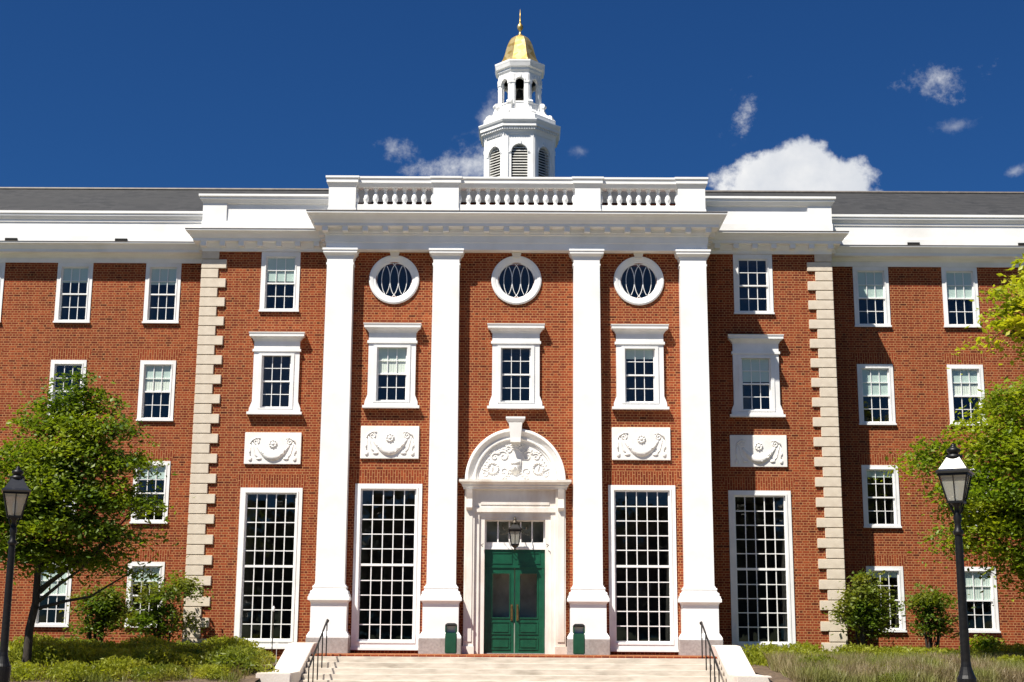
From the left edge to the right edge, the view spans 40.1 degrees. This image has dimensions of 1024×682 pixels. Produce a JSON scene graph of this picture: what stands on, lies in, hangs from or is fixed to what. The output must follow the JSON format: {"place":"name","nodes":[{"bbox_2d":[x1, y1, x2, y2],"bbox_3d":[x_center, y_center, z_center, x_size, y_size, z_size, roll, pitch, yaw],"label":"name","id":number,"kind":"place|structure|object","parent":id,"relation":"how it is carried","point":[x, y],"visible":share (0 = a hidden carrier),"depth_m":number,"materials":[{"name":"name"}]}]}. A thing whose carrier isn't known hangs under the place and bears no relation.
{"place":"outdoors","nodes":[
{"label":"outdoors","id":0,"kind":"place"},
{"bbox_2d":[0,0,1023,191],"label":"sky","id":1,"kind":"structure","parent":0,"point":[764,95],"materials":[{"name":"blue"}]},
{"bbox_3d":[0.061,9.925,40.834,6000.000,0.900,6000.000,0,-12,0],"label":"ground","id":2,"kind":"structure","parent":0,"visible":0},
{"bbox_2d":[10,654,274,681],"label":"ground cover","id":3,"kind":"object","parent":2,"relation":"on","point":[235,678],"visible":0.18,"depth_m":34.37,"materials":[{"name":"green plant"}]},
{"bbox_2d":[10,662,276,681],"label":"planting bed soil","id":4,"kind":"structure","parent":2,"relation":"on","point":[251,677],"depth_m":34.53,"materials":[{"name":"brown soil"}]},
{"bbox_2d":[8,647,15,664],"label":"shrub","id":5,"kind":"object","parent":4,"relation":"on","point":[11,656],"visible":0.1,"depth_m":36.13,"materials":[{"name":"green plant"}]},
{"bbox_2d":[10,661,45,681],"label":"shrub","id":6,"kind":"object","parent":4,"relation":"on","point":[20,668],"visible":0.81,"depth_m":34.29,"materials":[{"name":"green plant"}]},
{"bbox_2d":[9,631,57,645],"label":"shrub","id":7,"kind":"object","parent":4,"relation":"on","point":[46,637],"visible":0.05,"depth_m":38.53,"materials":[{"name":"green plant"}]},
{"bbox_2d":[8,637,69,668],"bbox_3d":[-12.285,8.160,36.409,1.913,0.954,2.206,9,-14,-35],"label":"shrub","id":8,"kind":"object","parent":4,"relation":"on","point":[17,657],"visible":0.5,"depth_m":35.94,"materials":[{"name":"green plant"}]},
{"bbox_2d":[18,638,97,668],"bbox_3d":[-11.638,8.192,36.553,2.459,0.952,1.822,6,-13,-23],"label":"shrub","id":9,"kind":"object","parent":4,"relation":"on","point":[82,655],"visible":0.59,"depth_m":36.18,"materials":[{"name":"green plant"}]},
{"bbox_2d":[40,660,95,681],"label":"shrub","id":10,"kind":"object","parent":4,"relation":"on","point":[72,668],"visible":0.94,"depth_m":34.22,"materials":[{"name":"green plant"}]},
{"bbox_2d":[53,634,103,642],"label":"shrub","id":11,"kind":"object","parent":4,"relation":"on","point":[67,639],"visible":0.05,"depth_m":40.20,"materials":[{"name":"green plant"}]},
{"bbox_2d":[0,366,188,662],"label":"broadleaf tree","id":12,"kind":"object","parent":4,"relation":"on","point":[59,474],"visible":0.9,"depth_m":35.90,"materials":[{"name":"green plant"}]},
{"bbox_2d":[59,582,149,641],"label":"garden shrub","id":13,"kind":"object","parent":4,"relation":"on","point":[108,607],"visible":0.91,"depth_m":41.41,"materials":[{"name":"green plant"}]},
{"bbox_2d":[79,639,137,651],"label":"shrub","id":14,"kind":"object","parent":4,"relation":"on","point":[93,645],"visible":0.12,"depth_m":38.04,"materials":[{"name":"green plant"}]},
{"bbox_2d":[88,647,134,665],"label":"shrub","id":15,"kind":"object","parent":4,"relation":"on","point":[106,652],"visible":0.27,"depth_m":36.57,"materials":[{"name":"green plant"}]},
{"bbox_2d":[87,655,150,680],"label":"shrub","id":16,"kind":"object","parent":4,"relation":"on","point":[115,664],"visible":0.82,"depth_m":34.67,"materials":[{"name":"green plant"}]},
{"bbox_2d":[113,643,182,666],"bbox_3d":[-9.416,8.251,36.448,1.836,0.787,2.573,-5,-13,23],"label":"shrub","id":17,"kind":"object","parent":4,"relation":"on","point":[152,654],"visible":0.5,"depth_m":36.03,"materials":[{"name":"green plant"}]},
{"bbox_2d":[118,634,178,648],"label":"shrub","id":18,"kind":"object","parent":4,"relation":"on","point":[148,640],"visible":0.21,"depth_m":38.48,"materials":[{"name":"green plant"}]},
{"bbox_2d":[109,570,213,646],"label":"garden shrub","id":19,"kind":"object","parent":4,"relation":"on","point":[160,612],"visible":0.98,"depth_m":41.29,"materials":[{"name":"green plant"}]},
{"bbox_2d":[130,662,193,681],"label":"shrub","id":20,"kind":"object","parent":4,"relation":"on","point":[169,669],"visible":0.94,"depth_m":34.34,"materials":[{"name":"green plant"}]},
{"bbox_2d":[160,643,186,653],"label":"shrub","id":21,"kind":"object","parent":4,"relation":"on","point":[173,646],"visible":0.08,"depth_m":38.27,"materials":[{"name":"green plant"}]},
{"bbox_2d":[156,651,206,670],"bbox_3d":[-8.526,8.318,36.281,1.775,0.592,1.316,-7,-14,32],"label":"shrub","id":22,"kind":"object","parent":4,"relation":"on","point":[181,659],"visible":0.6,"depth_m":36.06,"materials":[{"name":"green plant"}]},
{"bbox_2d":[176,639,201,647],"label":"shrub","id":23,"kind":"object","parent":4,"relation":"on","point":[182,643],"visible":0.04,"depth_m":40.07,"materials":[{"name":"green plant"}]},
{"bbox_2d":[168,641,224,654],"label":"shrub","id":24,"kind":"object","parent":4,"relation":"on","point":[195,649],"visible":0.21,"depth_m":38.04,"materials":[{"name":"green plant"}]},
{"bbox_2d":[190,663,231,679],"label":"shrub","id":25,"kind":"object","parent":4,"relation":"on","point":[205,671],"visible":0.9,"depth_m":34.75,"materials":[{"name":"green plant"}]},
{"bbox_2d":[202,633,244,645],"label":"shrub","id":26,"kind":"object","parent":4,"relation":"on","point":[211,640],"visible":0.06,"depth_m":39.63,"materials":[{"name":"green plant"}]},
{"bbox_2d":[193,642,279,674],"bbox_3d":[-7.195,8.238,36.395,2.164,0.884,2.158,4,-12,-18],"label":"shrub","id":27,"kind":"object","parent":4,"relation":"on","point":[243,655],"visible":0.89,"depth_m":36.01,"materials":[{"name":"green plant"}]},
{"bbox_2d":[217,636,263,655],"bbox_3d":[-7.504,8.587,38.788,1.575,0.868,1.962,2,-12,-8],"label":"shrub","id":28,"kind":"object","parent":4,"relation":"on","point":[234,639],"visible":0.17,"depth_m":38.68,"materials":[{"name":"green plant"}]},
{"bbox_2d":[257,648,278,662],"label":"shrub","id":29,"kind":"object","parent":4,"relation":"on","point":[272,659],"visible":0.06,"depth_m":40.08,"materials":[{"name":"green plant"}]},
{"bbox_2d":[271,606,274,662],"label":"garden light","id":30,"kind":"object","parent":4,"relation":"on","point":[273,609],"visible":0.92,"depth_m":40.68,"materials":[{"name":"white metal"}]},
{"bbox_2d":[256,642,316,681],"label":"stair wall","id":31,"kind":"structure","parent":2,"relation":"on","point":[291,664],"depth_m":37.50,"materials":[{"name":"white stone"}]},
{"bbox_2d":[0,11,1023,658],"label":"brick building","id":32,"kind":"structure","parent":2,"relation":"on","point":[658,415],"depth_m":43.71,"materials":[{"name":"red brick"}]},
{"bbox_2d":[0,262,4,322],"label":"window","id":33,"kind":"structure","parent":32,"relation":"in","point":[2,264],"depth_m":46.14,"materials":[{"name":"white paint"}]},
{"bbox_2d":[34,565,71,626],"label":"window","id":34,"kind":"structure","parent":32,"relation":"in","point":[50,616],"depth_m":44.23,"materials":[{"name":"white paint"}]},
{"bbox_2d":[48,360,86,417],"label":"window","id":35,"kind":"structure","parent":32,"relation":"in","point":[61,366],"depth_m":45.61,"materials":[{"name":"white paint"}]},
{"bbox_2d":[53,263,93,322],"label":"window","id":36,"kind":"structure","parent":32,"relation":"in","point":[74,280],"depth_m":46.26,"materials":[{"name":"white paint"}]},
{"bbox_2d":[124,562,164,626],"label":"window","id":37,"kind":"structure","parent":32,"relation":"in","point":[153,566],"depth_m":44.27,"materials":[{"name":"white paint"}]},
{"bbox_2d":[130,461,170,523],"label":"window","id":38,"kind":"structure","parent":32,"relation":"in","point":[165,470],"depth_m":44.92,"materials":[{"name":"white paint"}]},
{"bbox_2d":[136,360,175,420],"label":"window","id":39,"kind":"structure","parent":32,"relation":"in","point":[156,392],"depth_m":45.55,"materials":[{"name":"white paint"}]},
{"bbox_2d":[142,263,181,323],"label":"window","id":40,"kind":"structure","parent":32,"relation":"in","point":[162,280],"depth_m":46.24,"materials":[{"name":"white paint"}]},
{"bbox_2d":[234,488,302,648],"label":"tall window","id":41,"kind":"structure","parent":32,"relation":"in","point":[270,519],"depth_m":44.33,"materials":[{"name":"white paint"}]},
{"bbox_2d":[246,332,305,414],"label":"window","id":42,"kind":"structure","parent":32,"relation":"in","point":[276,365],"depth_m":44.17,"materials":[{"name":"white paint"}]},
{"bbox_2d":[258,252,300,311],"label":"window","id":43,"kind":"structure","parent":32,"relation":"in","point":[280,271],"depth_m":44.88,"materials":[{"name":"white paint"}]},
{"bbox_2d":[350,484,421,649],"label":"tall window","id":44,"kind":"structure","parent":32,"relation":"in","point":[387,517],"depth_m":43.72,"materials":[{"name":"white paint"}]},
{"bbox_2d":[362,323,421,408],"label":"window","id":45,"kind":"structure","parent":32,"relation":"in","point":[392,346],"depth_m":42.77,"materials":[{"name":"white paint"}]},
{"bbox_2d":[369,251,418,303],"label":"round window","id":46,"kind":"structure","parent":32,"relation":"in","point":[397,284],"depth_m":43.38,"materials":[{"name":"white paint"}]},
{"bbox_2d":[484,522,544,652],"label":"doorway","id":47,"kind":"structure","parent":32,"relation":"in","point":[514,591],"depth_m":41.77,"materials":[{"name":"green paint"}]},
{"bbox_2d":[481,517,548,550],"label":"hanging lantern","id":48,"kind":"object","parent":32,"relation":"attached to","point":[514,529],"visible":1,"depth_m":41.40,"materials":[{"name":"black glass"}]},
{"bbox_2d":[485,520,544,549],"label":"transom window","id":49,"kind":"structure","parent":32,"relation":"in","point":[488,545],"depth_m":41.90,"materials":[{"name":"white paint"}]},
{"bbox_2d":[487,323,544,408],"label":"window","id":50,"kind":"structure","parent":32,"relation":"in","point":[515,346],"depth_m":42.76,"materials":[{"name":"white paint"}]},
{"bbox_2d":[491,252,541,304],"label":"round window","id":51,"kind":"structure","parent":32,"relation":"in","point":[514,281],"depth_m":43.36,"materials":[{"name":"white paint"}]},
{"bbox_2d":[613,253,663,304],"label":"round window","id":52,"kind":"structure","parent":32,"relation":"in","point":[635,285],"depth_m":43.35,"materials":[{"name":"white paint"}]},
{"bbox_2d":[611,324,668,409],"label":"window","id":53,"kind":"structure","parent":32,"relation":"in","point":[639,347],"depth_m":42.74,"materials":[{"name":"white paint"}]},
{"bbox_2d":[608,485,678,651],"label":"tall window","id":54,"kind":"structure","parent":32,"relation":"in","point":[643,617],"depth_m":43.67,"materials":[{"name":"white paint"}]},
{"bbox_2d":[733,254,774,314],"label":"window","id":55,"kind":"structure","parent":32,"relation":"in","point":[752,273],"depth_m":44.87,"materials":[{"name":"white paint"}]},
{"bbox_2d":[727,334,785,417],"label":"window","id":56,"kind":"structure","parent":32,"relation":"in","point":[755,357],"depth_m":44.08,"materials":[{"name":"white paint"}]},
{"bbox_2d":[728,490,795,651],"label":"tall window","id":57,"kind":"structure","parent":32,"relation":"in","point":[760,522],"depth_m":44.43,"materials":[{"name":"white paint"}]},
{"bbox_2d":[852,267,891,326],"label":"window","id":58,"kind":"structure","parent":32,"relation":"in","point":[870,284],"depth_m":46.10,"materials":[{"name":"white paint"}]},
{"bbox_2d":[857,364,896,424],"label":"window","id":59,"kind":"structure","parent":32,"relation":"in","point":[876,401],"depth_m":45.44,"materials":[{"name":"white paint"}]},
{"bbox_2d":[861,465,901,527],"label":"window","id":60,"kind":"structure","parent":32,"relation":"in","point":[879,510],"depth_m":44.83,"materials":[{"name":"white paint"}]},
{"bbox_2d":[866,566,906,631],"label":"window","id":61,"kind":"structure","parent":32,"relation":"in","point":[896,579],"depth_m":44.15,"materials":[{"name":"white paint"}]},
{"bbox_2d":[941,267,980,327],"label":"window","id":62,"kind":"structure","parent":32,"relation":"in","point":[959,284],"depth_m":46.08,"materials":[{"name":"white paint"}]},
{"bbox_2d":[947,365,987,425],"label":"window","id":63,"kind":"structure","parent":32,"relation":"in","point":[965,386],"depth_m":45.43,"materials":[{"name":"white paint"}]},
{"bbox_2d":[964,567,1000,632],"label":"window","id":64,"kind":"structure","parent":32,"relation":"in","point":[984,618],"depth_m":44.12,"materials":[{"name":"white paint"}]},
{"bbox_2d":[299,656,725,681],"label":"entrance steps","id":65,"kind":"structure","parent":2,"relation":"on","point":[414,669],"depth_m":37.51,"materials":[{"name":"stone"}]},
{"bbox_2d":[308,619,328,681],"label":"handrail","id":66,"kind":"object","parent":65,"relation":"on","point":[321,636],"visible":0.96,"depth_m":37.06,"materials":[{"name":"black metal"}]},
{"bbox_2d":[700,621,719,681],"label":"handrail","id":67,"kind":"object","parent":65,"relation":"on","point":[710,647],"visible":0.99,"depth_m":37.04,"materials":[{"name":"black metal"}]},
{"bbox_2d":[360,656,695,658],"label":"terrace","id":68,"kind":"structure","parent":2,"relation":"on","point":[530,657],"depth_m":38.88,"materials":[{"name":"stone"}]},
{"bbox_2d":[311,653,716,658],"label":"terrace paving","id":69,"kind":"structure","parent":68,"relation":"on","point":[506,655],"depth_m":38.77,"materials":[{"name":"beige stone"}]},
{"bbox_2d":[445,623,456,653],"bbox_3d":[-1.736,8.463,39.971,0.340,0.850,0.340,0,-12,0],"label":"trash bin","id":70,"kind":"object","parent":69,"relation":"on","point":[450,638],"visible":1,"depth_m":39.81,"materials":[{"name":"green metal"}]},
{"bbox_2d":[573,624,584,653],"bbox_3d":[1.904,8.482,39.953,0.340,0.850,0.340,0,-12,0],"label":"trash bin","id":71,"kind":"object","parent":69,"relation":"on","point":[579,639],"visible":1,"depth_m":39.80,"materials":[{"name":"green metal"}]},
{"bbox_2d":[711,645,771,681],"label":"stair wall","id":72,"kind":"structure","parent":2,"relation":"on","point":[734,663],"depth_m":37.61,"materials":[{"name":"white stone"}]},
{"bbox_2d":[751,664,937,681],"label":"planting bed soil","id":73,"kind":"structure","parent":2,"relation":"on","point":[766,671],"depth_m":36.57,"materials":[{"name":"brown soil"}]},
{"bbox_2d":[741,641,781,665],"bbox_3d":[7.224,8.950,39.962,1.695,0.820,2.272,-11,-16,43],"label":"shrub","id":74,"kind":"object","parent":73,"relation":"on","point":[757,654],"visible":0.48,"depth_m":39.71,"materials":[{"name":"green plant"}]},
{"bbox_2d":[756,646,822,666],"bbox_3d":[7.748,8.754,38.739,1.976,0.683,1.761,-9,-15,38],"label":"shrub","id":75,"kind":"object","parent":73,"relation":"on","point":[794,649],"visible":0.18,"depth_m":38.52,"materials":[{"name":"green plant"}]},
{"bbox_2d":[779,640,827,654],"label":"shrub","id":76,"kind":"object","parent":73,"relation":"on","point":[807,645],"visible":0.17,"depth_m":39.96,"materials":[{"name":"green plant"}]},
{"bbox_2d":[795,653,843,667],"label":"shrub","id":77,"kind":"object","parent":73,"relation":"on","point":[810,658],"visible":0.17,"depth_m":35.97,"materials":[{"name":"green plant"}]},
{"bbox_2d":[826,642,871,653],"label":"shrub","id":78,"kind":"object","parent":73,"relation":"on","point":[849,648],"visible":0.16,"depth_m":40.16,"materials":[{"name":"green plant"}]},
{"bbox_2d":[817,569,912,645],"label":"garden shrub","id":79,"kind":"object","parent":73,"relation":"on","point":[864,616],"visible":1,"depth_m":41.30,"materials":[{"name":"green plant"}]},
{"bbox_2d":[849,644,907,657],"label":"shrub","id":80,"kind":"object","parent":73,"relation":"on","point":[876,650],"visible":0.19,"depth_m":38.15,"materials":[{"name":"green plant"}]},
{"bbox_2d":[760,649,1023,681],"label":"dry lavender","id":81,"kind":"object","parent":73,"relation":"on","point":[854,667],"visible":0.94,"depth_m":35.01,"materials":[{"name":"plant"}]},
{"bbox_2d":[877,672,907,681],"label":"shrub","id":82,"kind":"object","parent":73,"relation":"on","point":[883,678],"visible":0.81,"depth_m":34.35,"materials":[{"name":"green plant"}]},
{"bbox_2d":[886,645,943,656],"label":"shrub","id":83,"kind":"object","parent":73,"relation":"on","point":[904,648],"visible":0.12,"depth_m":39.53,"materials":[{"name":"green plant"}]},
{"bbox_2d":[911,645,957,655],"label":"shrub","id":84,"kind":"object","parent":73,"relation":"on","point":[938,648],"visible":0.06,"depth_m":39.81,"materials":[{"name":"green plant"}]},
{"bbox_2d":[898,583,974,650],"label":"garden shrub","id":85,"kind":"object","parent":73,"relation":"on","point":[926,602],"visible":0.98,"depth_m":41.42,"materials":[{"name":"green plant"}]},
{"bbox_2d":[875,374,1023,607],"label":"broadleaf tree","id":86,"kind":"object","parent":73,"relation":"on","point":[1000,512],"visible":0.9,"depth_m":37.35,"materials":[{"name":"green plant"}]},
{"bbox_2d":[940,647,983,657],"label":"shrub","id":87,"kind":"object","parent":73,"relation":"on","point":[956,652],"visible":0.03,"depth_m":39.55,"materials":[{"name":"green plant"}]},
{"bbox_2d":[958,652,998,660],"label":"shrub","id":88,"kind":"object","parent":73,"relation":"on","point":[976,653],"visible":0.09,"depth_m":37.99,"materials":[{"name":"green plant"}]},
{"bbox_2d":[953,633,1009,652],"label":"garden shrub","id":89,"kind":"object","parent":73,"relation":"on","point":[983,642],"visible":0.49,"depth_m":40.25,"materials":[{"name":"green plant"}]},
{"bbox_2d":[970,646,1005,654],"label":"shrub","id":90,"kind":"object","parent":73,"relation":"on","point":[987,649],"visible":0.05,"depth_m":39.51,"materials":[{"name":"green plant"}]},
{"bbox_2d":[982,642,1023,655],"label":"shrub","id":91,"kind":"object","parent":73,"relation":"on","point":[1016,647],"visible":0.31,"depth_m":39.48,"materials":[{"name":"green plant"}]},
{"bbox_2d":[989,654,1023,665],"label":"shrub","id":92,"kind":"object","parent":73,"relation":"on","point":[1011,658],"visible":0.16,"depth_m":36.56,"materials":[{"name":"green plant"}]},
{"bbox_2d":[947,253,1023,379],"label":"broadleaf tree","id":93,"kind":"object","parent":2,"relation":"on","point":[1013,322],"visible":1,"depth_m":33.78,"materials":[{"name":"green plant"}]},
{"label":"brick path","id":94,"kind":"structure","parent":0,"visible":0},
{"bbox_2d":[0,466,30,681],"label":"street lamp","id":95,"kind":"object","parent":94,"relation":"on","point":[16,491],"visible":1,"depth_m":20.80,"materials":[{"name":"black metal"}]},
{"bbox_2d":[935,443,976,681],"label":"street lamp","id":96,"kind":"object","parent":94,"relation":"on","point":[954,472],"visible":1,"depth_m":17.80,"materials":[{"name":"black metal"}]}
]}

